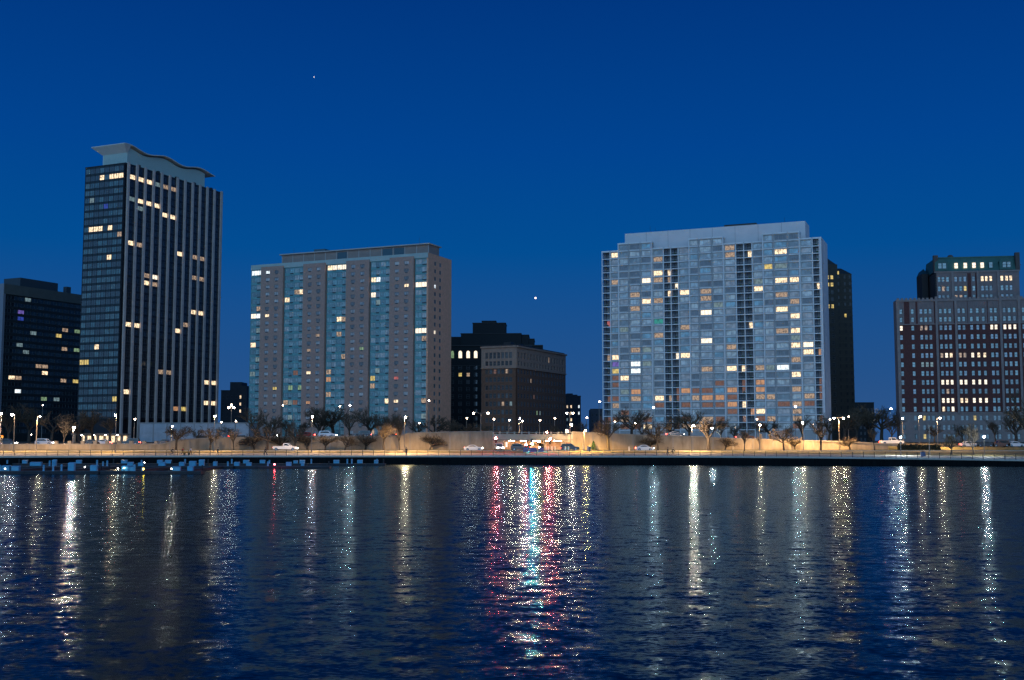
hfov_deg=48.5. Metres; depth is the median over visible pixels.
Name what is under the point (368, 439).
leafless shrub
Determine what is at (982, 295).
windows
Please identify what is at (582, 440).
retaining wall
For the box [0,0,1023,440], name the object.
sky
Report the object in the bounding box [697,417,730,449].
bare tree
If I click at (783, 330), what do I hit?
window
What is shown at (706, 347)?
window
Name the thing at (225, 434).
parked car
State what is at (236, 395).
distant flats
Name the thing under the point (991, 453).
lawn
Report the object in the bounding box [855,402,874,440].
distant block
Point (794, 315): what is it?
window
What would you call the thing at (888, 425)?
bare tree
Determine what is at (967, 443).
parked car
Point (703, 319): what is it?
window
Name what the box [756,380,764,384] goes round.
window
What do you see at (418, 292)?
window
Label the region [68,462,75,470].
dock box
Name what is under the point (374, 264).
windows
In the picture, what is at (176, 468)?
dock box
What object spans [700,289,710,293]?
window
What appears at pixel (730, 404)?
window
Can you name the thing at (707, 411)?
window
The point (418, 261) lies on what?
window
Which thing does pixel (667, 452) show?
railing
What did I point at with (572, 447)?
parked car
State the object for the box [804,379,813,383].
window
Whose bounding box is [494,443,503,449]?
parked car
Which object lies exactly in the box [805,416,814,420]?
window
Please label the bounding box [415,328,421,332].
window
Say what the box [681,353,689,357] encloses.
window
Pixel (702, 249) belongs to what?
window
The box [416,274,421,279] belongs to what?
window
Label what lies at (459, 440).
retaining wall
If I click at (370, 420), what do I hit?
bare tree
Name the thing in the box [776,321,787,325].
window
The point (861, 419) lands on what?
bare tree
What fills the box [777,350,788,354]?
window
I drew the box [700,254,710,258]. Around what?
window
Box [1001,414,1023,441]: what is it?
bare tree
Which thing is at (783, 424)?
window
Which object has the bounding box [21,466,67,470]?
finger pier
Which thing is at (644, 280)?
window
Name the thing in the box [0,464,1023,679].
water
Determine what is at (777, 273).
window
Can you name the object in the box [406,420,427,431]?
bare tree
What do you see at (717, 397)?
window
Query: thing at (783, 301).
window
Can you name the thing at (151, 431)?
parking podium
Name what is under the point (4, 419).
bare tree
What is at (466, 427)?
bare tree
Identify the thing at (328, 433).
parked car
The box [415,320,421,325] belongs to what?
window
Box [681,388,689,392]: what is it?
window
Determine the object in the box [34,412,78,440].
bare tree
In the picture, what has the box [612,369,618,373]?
window
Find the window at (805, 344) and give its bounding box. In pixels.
[803,342,812,346]
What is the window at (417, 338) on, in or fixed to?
in the brick apartment building at (369, 328)
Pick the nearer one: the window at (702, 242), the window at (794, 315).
the window at (794, 315)
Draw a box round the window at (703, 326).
[701,324,711,328]
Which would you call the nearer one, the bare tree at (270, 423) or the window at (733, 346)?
the bare tree at (270, 423)
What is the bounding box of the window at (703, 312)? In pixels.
[701,310,711,314]
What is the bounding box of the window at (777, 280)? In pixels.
[775,278,786,282]
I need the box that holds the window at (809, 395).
[804,393,814,398]
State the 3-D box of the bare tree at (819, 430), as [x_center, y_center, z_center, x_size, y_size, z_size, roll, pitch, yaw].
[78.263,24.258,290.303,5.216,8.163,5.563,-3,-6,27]
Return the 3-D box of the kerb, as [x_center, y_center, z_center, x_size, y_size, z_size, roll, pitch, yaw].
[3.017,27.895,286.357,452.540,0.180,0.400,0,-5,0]
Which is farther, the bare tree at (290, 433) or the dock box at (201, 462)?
the bare tree at (290, 433)
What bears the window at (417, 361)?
in the brick apartment building at (369, 328)
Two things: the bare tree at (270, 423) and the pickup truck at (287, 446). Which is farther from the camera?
the bare tree at (270, 423)
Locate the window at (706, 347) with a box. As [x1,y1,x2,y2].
[701,345,711,349]
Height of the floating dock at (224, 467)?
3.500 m
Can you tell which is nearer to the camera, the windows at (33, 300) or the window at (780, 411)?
the window at (780, 411)
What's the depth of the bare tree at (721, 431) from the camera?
328.66 m
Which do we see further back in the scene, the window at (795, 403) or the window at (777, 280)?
the window at (777, 280)
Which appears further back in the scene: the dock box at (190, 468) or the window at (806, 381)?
the window at (806, 381)
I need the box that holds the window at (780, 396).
[778,394,789,398]
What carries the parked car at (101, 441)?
on the upper road
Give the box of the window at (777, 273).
[775,270,786,275]
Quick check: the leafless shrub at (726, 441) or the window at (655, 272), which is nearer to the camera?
the leafless shrub at (726, 441)
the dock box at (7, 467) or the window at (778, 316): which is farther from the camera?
the window at (778, 316)
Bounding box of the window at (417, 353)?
[415,351,420,356]
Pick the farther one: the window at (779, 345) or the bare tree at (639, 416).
the window at (779, 345)
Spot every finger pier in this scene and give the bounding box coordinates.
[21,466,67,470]
[49,466,118,470]
[119,466,172,470]
[170,466,222,470]
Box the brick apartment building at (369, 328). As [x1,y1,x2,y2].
[248,243,451,435]
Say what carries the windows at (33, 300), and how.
in the dark apartment slab
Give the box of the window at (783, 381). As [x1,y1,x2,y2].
[777,379,788,384]
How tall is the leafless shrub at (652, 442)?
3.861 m
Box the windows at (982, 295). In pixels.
[899,294,1023,438]
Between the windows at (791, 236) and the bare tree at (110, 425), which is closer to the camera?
the bare tree at (110, 425)
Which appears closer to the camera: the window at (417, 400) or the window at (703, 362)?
the window at (417, 400)
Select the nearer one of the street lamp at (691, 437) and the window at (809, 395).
the street lamp at (691, 437)
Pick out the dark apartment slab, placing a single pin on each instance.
(39, 339)
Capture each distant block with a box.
[589,409,602,432]
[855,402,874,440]
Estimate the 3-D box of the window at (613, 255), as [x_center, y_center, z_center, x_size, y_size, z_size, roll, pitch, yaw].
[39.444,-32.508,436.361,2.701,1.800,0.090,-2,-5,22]
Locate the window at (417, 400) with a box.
[415,398,420,402]
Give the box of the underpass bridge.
[492,432,572,449]
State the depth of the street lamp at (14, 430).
281.13 m
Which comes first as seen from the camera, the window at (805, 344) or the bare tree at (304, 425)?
the bare tree at (304, 425)
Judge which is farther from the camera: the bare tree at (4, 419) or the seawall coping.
the bare tree at (4, 419)
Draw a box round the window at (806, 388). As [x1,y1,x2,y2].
[804,386,813,390]
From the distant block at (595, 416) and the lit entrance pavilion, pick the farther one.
the distant block at (595, 416)
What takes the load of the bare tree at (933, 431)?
on the ground at (925, 443)
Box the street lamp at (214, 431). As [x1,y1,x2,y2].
[213,415,215,451]
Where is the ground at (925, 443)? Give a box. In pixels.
[18,433,1023,446]
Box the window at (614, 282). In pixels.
[612,280,617,284]
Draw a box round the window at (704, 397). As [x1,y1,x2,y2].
[702,395,712,399]
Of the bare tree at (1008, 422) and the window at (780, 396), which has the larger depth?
the window at (780, 396)
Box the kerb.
[69,450,1023,450]
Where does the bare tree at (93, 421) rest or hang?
on the ground at (925, 443)
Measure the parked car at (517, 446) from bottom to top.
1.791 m
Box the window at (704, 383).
[702,381,712,385]
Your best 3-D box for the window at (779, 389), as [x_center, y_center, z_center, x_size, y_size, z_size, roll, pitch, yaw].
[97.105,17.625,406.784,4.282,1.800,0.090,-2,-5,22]
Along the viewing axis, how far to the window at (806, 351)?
405.59 m
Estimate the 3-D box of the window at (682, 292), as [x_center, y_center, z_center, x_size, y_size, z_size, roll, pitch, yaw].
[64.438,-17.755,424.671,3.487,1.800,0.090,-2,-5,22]
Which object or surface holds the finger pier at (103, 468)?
on the water
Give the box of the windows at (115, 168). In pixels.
[78,165,219,418]
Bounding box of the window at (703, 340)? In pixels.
[701,338,711,342]
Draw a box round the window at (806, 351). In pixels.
[803,349,813,353]
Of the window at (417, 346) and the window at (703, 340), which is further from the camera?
the window at (703, 340)
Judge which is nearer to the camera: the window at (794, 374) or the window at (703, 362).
the window at (794, 374)
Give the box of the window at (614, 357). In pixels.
[612,355,618,359]
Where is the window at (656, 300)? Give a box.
[654,298,662,302]
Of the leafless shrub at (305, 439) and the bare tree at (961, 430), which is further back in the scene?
the bare tree at (961, 430)
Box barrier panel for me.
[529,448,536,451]
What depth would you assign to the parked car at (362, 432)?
304.08 m
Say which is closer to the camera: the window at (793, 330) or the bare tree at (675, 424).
the bare tree at (675, 424)
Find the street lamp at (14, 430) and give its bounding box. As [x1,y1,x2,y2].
[11,413,14,451]
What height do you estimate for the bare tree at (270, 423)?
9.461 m
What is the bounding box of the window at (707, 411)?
[702,410,712,414]
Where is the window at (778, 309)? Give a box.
[776,306,787,311]
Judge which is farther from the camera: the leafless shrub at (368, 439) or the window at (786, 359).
the window at (786, 359)
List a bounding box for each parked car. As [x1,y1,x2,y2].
[0,439,17,443]
[35,438,53,443]
[85,439,98,443]
[97,439,111,443]
[121,438,140,443]
[157,439,169,444]
[212,432,228,436]
[318,431,336,435]
[353,430,371,435]
[464,445,482,449]
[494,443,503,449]
[511,444,528,449]
[561,444,579,449]
[635,445,653,449]
[666,431,683,436]
[735,433,754,439]
[959,441,978,446]
[977,441,993,446]
[993,440,1009,446]
[1008,441,1023,446]
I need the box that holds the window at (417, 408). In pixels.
[415,406,420,410]
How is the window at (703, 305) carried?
in the white grid building at (728, 322)
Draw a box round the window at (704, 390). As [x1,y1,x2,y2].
[702,388,712,392]
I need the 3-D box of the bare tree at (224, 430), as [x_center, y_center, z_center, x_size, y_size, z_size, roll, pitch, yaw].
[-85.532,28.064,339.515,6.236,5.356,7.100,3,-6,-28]
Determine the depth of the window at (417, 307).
416.32 m
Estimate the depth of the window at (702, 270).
421.28 m
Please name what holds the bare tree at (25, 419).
on the ground at (925, 443)
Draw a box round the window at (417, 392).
[415,390,420,394]
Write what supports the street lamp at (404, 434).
on the lawn at (991, 453)
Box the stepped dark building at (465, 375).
[451,321,542,432]
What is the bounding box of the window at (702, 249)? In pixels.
[700,246,710,251]
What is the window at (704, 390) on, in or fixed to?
in the white grid building at (728, 322)
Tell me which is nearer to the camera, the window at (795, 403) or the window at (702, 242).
the window at (795, 403)
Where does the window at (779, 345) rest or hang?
in the white grid building at (728, 322)
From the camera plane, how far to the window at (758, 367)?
411.77 m
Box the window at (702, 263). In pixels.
[700,261,710,265]
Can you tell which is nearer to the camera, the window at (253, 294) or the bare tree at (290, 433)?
the bare tree at (290, 433)
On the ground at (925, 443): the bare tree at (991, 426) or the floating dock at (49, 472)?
the bare tree at (991, 426)
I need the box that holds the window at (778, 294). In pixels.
[775,292,787,296]
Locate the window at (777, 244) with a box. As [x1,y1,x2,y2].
[774,242,785,246]
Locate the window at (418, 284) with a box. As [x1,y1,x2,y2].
[416,282,421,286]
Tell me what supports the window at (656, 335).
in the white grid building at (728, 322)
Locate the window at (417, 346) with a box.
[415,344,420,348]
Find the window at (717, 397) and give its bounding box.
[715,395,723,399]
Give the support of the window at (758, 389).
in the white grid building at (728, 322)
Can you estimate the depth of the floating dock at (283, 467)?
223.40 m
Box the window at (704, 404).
[702,402,712,406]
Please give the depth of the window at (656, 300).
428.28 m
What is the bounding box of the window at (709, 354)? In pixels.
[701,352,711,357]
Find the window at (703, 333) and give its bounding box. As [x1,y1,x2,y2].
[701,331,711,335]
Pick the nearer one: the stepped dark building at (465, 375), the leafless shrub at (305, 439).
the leafless shrub at (305, 439)
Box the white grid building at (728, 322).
[601,218,831,440]
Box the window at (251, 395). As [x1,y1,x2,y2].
[249,393,254,397]
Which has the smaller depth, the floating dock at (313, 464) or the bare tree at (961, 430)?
the floating dock at (313, 464)
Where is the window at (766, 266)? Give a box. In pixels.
[764,264,771,268]
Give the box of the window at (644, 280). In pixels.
[642,278,650,282]
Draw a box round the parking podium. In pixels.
[139,422,259,441]
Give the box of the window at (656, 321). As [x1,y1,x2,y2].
[654,319,662,323]
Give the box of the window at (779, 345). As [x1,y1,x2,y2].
[777,343,788,347]
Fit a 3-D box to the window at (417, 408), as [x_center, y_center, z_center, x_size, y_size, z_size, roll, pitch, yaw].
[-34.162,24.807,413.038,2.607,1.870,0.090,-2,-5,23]
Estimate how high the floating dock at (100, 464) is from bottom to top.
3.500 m
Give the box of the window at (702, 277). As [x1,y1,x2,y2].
[700,275,710,279]
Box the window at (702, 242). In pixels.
[700,240,710,244]
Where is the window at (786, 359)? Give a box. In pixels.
[777,357,788,362]
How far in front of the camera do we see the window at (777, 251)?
411.17 m
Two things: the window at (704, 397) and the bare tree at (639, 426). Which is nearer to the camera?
the bare tree at (639, 426)
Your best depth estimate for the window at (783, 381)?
407.12 m
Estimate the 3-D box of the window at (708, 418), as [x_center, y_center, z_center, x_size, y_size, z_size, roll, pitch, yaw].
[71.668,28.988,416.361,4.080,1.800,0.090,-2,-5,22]
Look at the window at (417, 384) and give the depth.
413.84 m
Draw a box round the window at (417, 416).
[415,414,420,418]
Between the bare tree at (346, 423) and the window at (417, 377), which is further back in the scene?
the window at (417, 377)
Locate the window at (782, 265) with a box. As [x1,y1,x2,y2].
[775,263,786,268]
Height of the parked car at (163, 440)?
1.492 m
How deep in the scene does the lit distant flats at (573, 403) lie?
559.13 m
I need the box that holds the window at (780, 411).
[778,409,789,413]
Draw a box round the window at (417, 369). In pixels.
[415,367,420,371]
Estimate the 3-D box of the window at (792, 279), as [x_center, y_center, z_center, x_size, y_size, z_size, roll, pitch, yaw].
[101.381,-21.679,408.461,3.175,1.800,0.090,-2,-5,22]
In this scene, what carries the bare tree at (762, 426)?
on the ground at (925, 443)
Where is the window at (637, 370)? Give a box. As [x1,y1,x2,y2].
[631,368,639,372]
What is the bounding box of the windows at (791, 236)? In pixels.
[607,234,822,428]
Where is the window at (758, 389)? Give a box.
[756,387,764,391]
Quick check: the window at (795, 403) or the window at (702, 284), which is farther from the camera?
the window at (702, 284)
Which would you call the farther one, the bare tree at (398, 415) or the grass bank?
the bare tree at (398, 415)
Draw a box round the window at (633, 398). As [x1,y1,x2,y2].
[631,396,640,400]
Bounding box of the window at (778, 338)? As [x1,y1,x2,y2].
[776,336,788,340]
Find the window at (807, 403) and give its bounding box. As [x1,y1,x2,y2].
[805,401,814,405]
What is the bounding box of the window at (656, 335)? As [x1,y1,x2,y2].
[654,333,662,337]
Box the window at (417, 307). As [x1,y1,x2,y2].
[415,305,421,309]
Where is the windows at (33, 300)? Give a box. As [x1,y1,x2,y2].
[28,299,80,432]
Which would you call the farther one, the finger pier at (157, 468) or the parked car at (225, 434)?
the parked car at (225, 434)
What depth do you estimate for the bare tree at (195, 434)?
343.37 m
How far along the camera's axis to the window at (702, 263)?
421.54 m
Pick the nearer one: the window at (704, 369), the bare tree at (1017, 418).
the bare tree at (1017, 418)
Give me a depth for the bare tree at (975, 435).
265.02 m
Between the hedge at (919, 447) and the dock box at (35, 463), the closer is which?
the dock box at (35, 463)
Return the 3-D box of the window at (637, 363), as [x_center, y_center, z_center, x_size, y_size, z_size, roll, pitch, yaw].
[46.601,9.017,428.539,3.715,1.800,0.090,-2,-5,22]
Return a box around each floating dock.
[0,465,101,473]
[13,459,210,465]
[21,461,163,468]
[100,465,204,473]
[164,461,235,468]
[211,459,385,465]
[233,461,331,468]
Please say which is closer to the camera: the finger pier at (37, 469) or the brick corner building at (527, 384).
the finger pier at (37, 469)
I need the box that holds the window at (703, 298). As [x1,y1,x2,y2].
[700,296,710,300]
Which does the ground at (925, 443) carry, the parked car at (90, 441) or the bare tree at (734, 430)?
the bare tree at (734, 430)
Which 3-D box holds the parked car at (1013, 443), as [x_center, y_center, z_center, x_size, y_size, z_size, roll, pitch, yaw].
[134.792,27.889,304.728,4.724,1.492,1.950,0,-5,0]
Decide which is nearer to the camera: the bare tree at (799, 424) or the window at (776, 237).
the bare tree at (799, 424)
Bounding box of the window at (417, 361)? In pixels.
[415,359,420,363]
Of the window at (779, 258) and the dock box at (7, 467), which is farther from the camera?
the window at (779, 258)
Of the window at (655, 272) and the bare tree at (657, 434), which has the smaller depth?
the bare tree at (657, 434)
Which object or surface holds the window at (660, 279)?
in the white grid building at (728, 322)
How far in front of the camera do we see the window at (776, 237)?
411.67 m
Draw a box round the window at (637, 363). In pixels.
[631,361,639,365]
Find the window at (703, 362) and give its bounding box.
[701,359,711,364]
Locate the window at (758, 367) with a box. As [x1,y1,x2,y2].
[755,365,763,369]
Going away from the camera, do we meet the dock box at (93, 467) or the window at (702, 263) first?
the dock box at (93, 467)
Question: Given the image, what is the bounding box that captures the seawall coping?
[0,455,1023,460]
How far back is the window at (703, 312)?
419.79 m
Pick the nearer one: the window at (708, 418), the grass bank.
the grass bank
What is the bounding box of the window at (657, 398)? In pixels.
[655,396,663,400]
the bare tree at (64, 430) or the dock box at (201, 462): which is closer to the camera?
the dock box at (201, 462)
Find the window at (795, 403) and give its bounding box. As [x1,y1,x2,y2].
[792,401,801,405]
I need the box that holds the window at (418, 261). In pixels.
[416,259,421,263]
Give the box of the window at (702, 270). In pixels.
[700,268,710,272]
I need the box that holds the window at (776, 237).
[774,234,785,239]
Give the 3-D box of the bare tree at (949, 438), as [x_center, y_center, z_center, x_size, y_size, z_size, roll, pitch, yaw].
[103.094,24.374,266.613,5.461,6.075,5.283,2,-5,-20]
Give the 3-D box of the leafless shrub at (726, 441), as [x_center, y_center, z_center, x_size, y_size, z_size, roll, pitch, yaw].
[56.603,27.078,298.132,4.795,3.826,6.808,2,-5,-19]
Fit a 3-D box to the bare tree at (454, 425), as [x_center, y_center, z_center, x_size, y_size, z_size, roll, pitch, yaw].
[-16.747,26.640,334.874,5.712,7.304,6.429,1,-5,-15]
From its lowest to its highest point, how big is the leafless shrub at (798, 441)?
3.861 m
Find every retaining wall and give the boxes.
[0,431,492,449]
[573,431,897,449]
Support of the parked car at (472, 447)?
on the road
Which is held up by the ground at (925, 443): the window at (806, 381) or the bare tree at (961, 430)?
the bare tree at (961, 430)
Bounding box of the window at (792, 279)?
[790,277,798,281]
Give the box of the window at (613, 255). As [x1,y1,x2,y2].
[611,253,617,257]
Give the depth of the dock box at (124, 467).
188.05 m
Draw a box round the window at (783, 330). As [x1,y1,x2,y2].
[776,328,787,333]
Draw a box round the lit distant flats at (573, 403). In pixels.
[566,393,580,433]
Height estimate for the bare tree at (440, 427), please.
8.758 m
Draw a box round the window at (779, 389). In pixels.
[777,387,789,391]
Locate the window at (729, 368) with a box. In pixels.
[727,366,736,370]
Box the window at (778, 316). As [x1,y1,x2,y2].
[776,314,787,318]
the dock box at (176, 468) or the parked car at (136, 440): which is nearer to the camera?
the dock box at (176, 468)
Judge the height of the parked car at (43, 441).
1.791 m
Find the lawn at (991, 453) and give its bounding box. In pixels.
[0,451,1023,456]
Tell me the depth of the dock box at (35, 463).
224.81 m
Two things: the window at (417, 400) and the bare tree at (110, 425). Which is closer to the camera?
the bare tree at (110, 425)
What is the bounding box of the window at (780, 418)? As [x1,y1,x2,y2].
[778,416,789,420]
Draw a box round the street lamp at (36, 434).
[35,415,40,449]
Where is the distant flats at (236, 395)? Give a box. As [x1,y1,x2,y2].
[220,382,248,421]
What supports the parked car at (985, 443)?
on the upper road
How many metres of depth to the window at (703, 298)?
420.30 m
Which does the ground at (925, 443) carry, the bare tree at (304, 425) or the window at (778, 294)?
the bare tree at (304, 425)
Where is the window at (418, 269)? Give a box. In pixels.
[416,267,421,271]
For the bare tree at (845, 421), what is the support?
on the ground at (925, 443)
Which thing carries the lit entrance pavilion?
on the ground at (925, 443)
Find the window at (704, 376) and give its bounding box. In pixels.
[702,374,712,378]
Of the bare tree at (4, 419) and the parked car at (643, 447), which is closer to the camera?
the parked car at (643, 447)
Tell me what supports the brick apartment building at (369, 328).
on the ground at (925, 443)
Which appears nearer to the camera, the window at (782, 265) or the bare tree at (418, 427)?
the bare tree at (418, 427)
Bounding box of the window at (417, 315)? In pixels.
[415,313,421,317]
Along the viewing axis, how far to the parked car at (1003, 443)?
303.85 m
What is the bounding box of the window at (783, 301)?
[776,299,787,304]
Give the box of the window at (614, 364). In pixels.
[612,362,618,366]
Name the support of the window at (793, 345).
in the white grid building at (728, 322)
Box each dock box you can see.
[1,465,10,470]
[11,466,20,470]
[30,462,42,465]
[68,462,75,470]
[90,465,97,470]
[121,465,129,470]
[158,462,165,465]
[172,466,180,470]
[187,466,193,470]
[189,461,196,465]
[199,459,204,465]
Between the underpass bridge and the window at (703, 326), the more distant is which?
the window at (703, 326)
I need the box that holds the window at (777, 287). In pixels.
[775,285,786,289]
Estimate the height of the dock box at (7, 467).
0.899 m
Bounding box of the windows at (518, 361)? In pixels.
[518,361,562,430]
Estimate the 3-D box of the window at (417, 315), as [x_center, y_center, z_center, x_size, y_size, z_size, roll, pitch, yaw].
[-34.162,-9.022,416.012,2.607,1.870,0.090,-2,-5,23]
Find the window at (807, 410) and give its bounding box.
[805,408,814,412]
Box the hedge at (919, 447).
[897,444,940,449]
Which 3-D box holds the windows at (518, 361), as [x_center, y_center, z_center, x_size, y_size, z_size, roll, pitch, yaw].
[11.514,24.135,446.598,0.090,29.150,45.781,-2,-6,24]
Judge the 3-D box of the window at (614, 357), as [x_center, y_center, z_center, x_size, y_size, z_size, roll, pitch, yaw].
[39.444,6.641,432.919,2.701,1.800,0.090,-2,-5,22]
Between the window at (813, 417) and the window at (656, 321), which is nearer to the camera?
the window at (813, 417)
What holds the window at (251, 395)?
in the brick apartment building at (369, 328)
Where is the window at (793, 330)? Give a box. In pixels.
[791,328,799,332]
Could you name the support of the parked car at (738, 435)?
on the upper road
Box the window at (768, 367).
[766,365,773,369]
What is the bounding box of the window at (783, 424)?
[778,423,789,428]
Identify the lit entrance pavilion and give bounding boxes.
[71,433,130,441]
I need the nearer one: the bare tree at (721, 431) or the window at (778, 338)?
the bare tree at (721, 431)
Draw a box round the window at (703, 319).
[701,317,711,321]
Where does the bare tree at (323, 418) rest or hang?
on the ground at (925, 443)
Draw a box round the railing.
[0,450,1015,459]
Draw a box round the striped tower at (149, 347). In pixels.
[77,143,222,440]
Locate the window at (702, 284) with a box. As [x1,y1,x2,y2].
[700,282,710,286]
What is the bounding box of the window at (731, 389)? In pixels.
[727,387,736,391]
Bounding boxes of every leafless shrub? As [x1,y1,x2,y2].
[236,433,264,449]
[268,433,296,449]
[296,435,315,449]
[353,433,381,449]
[419,434,449,449]
[636,436,663,446]
[716,436,738,449]
[784,436,802,449]
[836,436,857,449]
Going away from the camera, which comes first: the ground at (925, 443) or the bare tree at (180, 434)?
the bare tree at (180, 434)
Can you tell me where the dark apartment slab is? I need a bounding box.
[0,278,80,441]
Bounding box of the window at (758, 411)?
[756,409,764,413]
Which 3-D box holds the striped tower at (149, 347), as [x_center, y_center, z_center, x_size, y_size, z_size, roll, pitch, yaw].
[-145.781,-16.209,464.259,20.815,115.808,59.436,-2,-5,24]
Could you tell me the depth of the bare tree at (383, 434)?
289.65 m
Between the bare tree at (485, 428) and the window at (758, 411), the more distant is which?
the window at (758, 411)
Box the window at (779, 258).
[775,256,786,260]
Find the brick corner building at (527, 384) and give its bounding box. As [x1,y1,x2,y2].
[480,342,566,433]
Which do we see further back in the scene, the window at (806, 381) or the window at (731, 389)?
the window at (731, 389)
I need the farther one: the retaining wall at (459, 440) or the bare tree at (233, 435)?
the retaining wall at (459, 440)
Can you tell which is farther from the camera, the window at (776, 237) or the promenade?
the window at (776, 237)
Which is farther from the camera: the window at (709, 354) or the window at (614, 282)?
the window at (614, 282)
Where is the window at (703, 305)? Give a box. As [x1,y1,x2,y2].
[701,303,711,307]
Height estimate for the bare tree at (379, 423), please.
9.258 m
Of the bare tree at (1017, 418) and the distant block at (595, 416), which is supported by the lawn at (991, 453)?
the bare tree at (1017, 418)
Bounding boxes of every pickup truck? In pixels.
[273,443,297,449]
[879,438,903,444]
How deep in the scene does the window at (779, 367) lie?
407.52 m
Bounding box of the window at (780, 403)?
[778,401,789,406]
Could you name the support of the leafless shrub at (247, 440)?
on the verge
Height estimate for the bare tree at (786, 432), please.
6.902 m
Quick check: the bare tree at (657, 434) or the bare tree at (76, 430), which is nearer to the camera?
the bare tree at (657, 434)
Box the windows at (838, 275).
[838,275,854,429]
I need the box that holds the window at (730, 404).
[728,402,736,406]
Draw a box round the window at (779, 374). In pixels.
[777,372,788,376]
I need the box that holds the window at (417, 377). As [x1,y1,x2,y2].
[415,375,420,379]
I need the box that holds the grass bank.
[888,446,1023,449]
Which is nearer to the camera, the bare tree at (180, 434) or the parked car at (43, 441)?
the bare tree at (180, 434)
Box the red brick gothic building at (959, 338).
[893,252,1023,441]
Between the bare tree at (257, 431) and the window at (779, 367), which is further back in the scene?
the window at (779, 367)
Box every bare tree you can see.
[0,410,18,438]
[9,403,46,442]
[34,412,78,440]
[58,421,72,443]
[63,417,90,442]
[75,408,102,439]
[100,416,118,440]
[163,424,195,449]
[192,430,201,437]
[200,425,222,449]
[216,425,235,433]
[228,428,240,449]
[236,407,265,435]
[251,424,281,449]
[258,412,286,433]
[274,419,294,434]
[283,422,308,445]
[298,421,310,433]
[302,403,352,433]
[307,407,334,432]
[316,434,339,449]
[338,409,366,435]
[338,433,362,449]
[351,407,380,431]
[372,413,401,430]
[375,420,397,449]
[391,413,409,433]
[392,417,403,449]
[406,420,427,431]
[419,415,450,431]
[447,419,461,430]
[459,421,477,430]
[476,424,492,430]
[548,423,558,433]
[571,421,588,431]
[592,413,621,449]
[613,407,653,433]
[629,416,650,433]
[641,419,672,449]
[662,414,687,431]
[667,410,705,435]
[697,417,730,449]
[715,419,729,436]
[727,423,741,437]
[740,427,753,450]
[752,419,781,438]
[768,425,794,449]
[792,413,811,439]
[807,419,828,449]
[818,412,842,440]
[834,413,862,440]
[845,406,869,438]
[850,404,881,441]
[859,406,898,439]
[867,427,878,449]
[884,413,906,437]
[924,423,942,442]
[942,431,964,454]
[951,424,973,442]
[959,422,979,454]
[983,419,999,441]
[997,385,1023,428]
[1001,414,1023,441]
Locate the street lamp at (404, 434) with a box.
[403,416,405,451]
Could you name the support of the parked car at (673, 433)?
on the upper road
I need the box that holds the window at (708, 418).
[702,417,712,421]
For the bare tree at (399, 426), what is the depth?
296.56 m
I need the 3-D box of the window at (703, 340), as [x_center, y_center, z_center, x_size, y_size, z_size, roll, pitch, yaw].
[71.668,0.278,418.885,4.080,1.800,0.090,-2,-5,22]
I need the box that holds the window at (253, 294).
[251,292,256,296]
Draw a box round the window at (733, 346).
[727,344,735,349]
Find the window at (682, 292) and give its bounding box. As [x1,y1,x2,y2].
[680,290,688,294]
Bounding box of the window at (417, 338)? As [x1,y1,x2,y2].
[415,336,421,340]
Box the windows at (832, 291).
[828,290,833,300]
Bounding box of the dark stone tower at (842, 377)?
[828,259,855,441]
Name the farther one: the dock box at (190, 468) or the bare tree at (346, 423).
the bare tree at (346, 423)
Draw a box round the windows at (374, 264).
[252,261,440,434]
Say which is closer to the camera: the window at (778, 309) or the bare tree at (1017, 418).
the bare tree at (1017, 418)
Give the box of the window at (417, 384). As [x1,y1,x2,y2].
[415,382,420,387]
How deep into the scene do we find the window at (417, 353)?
414.90 m
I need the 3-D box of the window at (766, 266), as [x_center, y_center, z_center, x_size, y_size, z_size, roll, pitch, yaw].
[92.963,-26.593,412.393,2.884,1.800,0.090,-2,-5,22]
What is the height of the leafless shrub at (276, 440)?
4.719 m
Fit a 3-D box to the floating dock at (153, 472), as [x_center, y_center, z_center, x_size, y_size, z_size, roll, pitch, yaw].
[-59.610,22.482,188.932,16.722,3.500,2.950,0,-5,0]
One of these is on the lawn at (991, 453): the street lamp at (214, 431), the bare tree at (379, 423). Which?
the street lamp at (214, 431)
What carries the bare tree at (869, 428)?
on the ground at (925, 443)
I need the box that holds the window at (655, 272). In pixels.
[654,270,662,275]
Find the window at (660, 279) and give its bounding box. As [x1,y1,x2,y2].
[654,277,662,281]
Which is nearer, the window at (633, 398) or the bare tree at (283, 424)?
the bare tree at (283, 424)
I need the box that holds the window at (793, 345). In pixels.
[791,342,799,347]
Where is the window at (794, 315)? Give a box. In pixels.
[791,313,799,318]
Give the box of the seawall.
[0,457,1023,465]
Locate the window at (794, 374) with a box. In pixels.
[792,372,800,376]
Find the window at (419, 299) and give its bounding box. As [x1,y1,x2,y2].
[415,297,421,302]
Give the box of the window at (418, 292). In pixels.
[416,290,421,294]
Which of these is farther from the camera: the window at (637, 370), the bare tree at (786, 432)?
the window at (637, 370)
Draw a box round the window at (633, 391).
[631,389,640,393]
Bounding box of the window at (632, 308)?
[630,306,639,310]
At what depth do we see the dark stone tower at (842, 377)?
475.79 m
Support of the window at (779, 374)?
in the white grid building at (728, 322)
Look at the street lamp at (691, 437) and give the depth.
282.90 m
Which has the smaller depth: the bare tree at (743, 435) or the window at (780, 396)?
the bare tree at (743, 435)
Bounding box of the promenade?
[0,453,1023,458]
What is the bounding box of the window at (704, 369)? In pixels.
[702,367,711,371]
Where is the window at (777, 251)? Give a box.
[775,249,786,253]
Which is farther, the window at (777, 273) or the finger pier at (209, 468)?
the window at (777, 273)
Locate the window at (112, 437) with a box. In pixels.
[106,436,114,441]
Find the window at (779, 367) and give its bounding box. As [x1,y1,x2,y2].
[777,365,788,369]
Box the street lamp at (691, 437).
[691,424,693,451]
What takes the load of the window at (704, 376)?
in the white grid building at (728, 322)

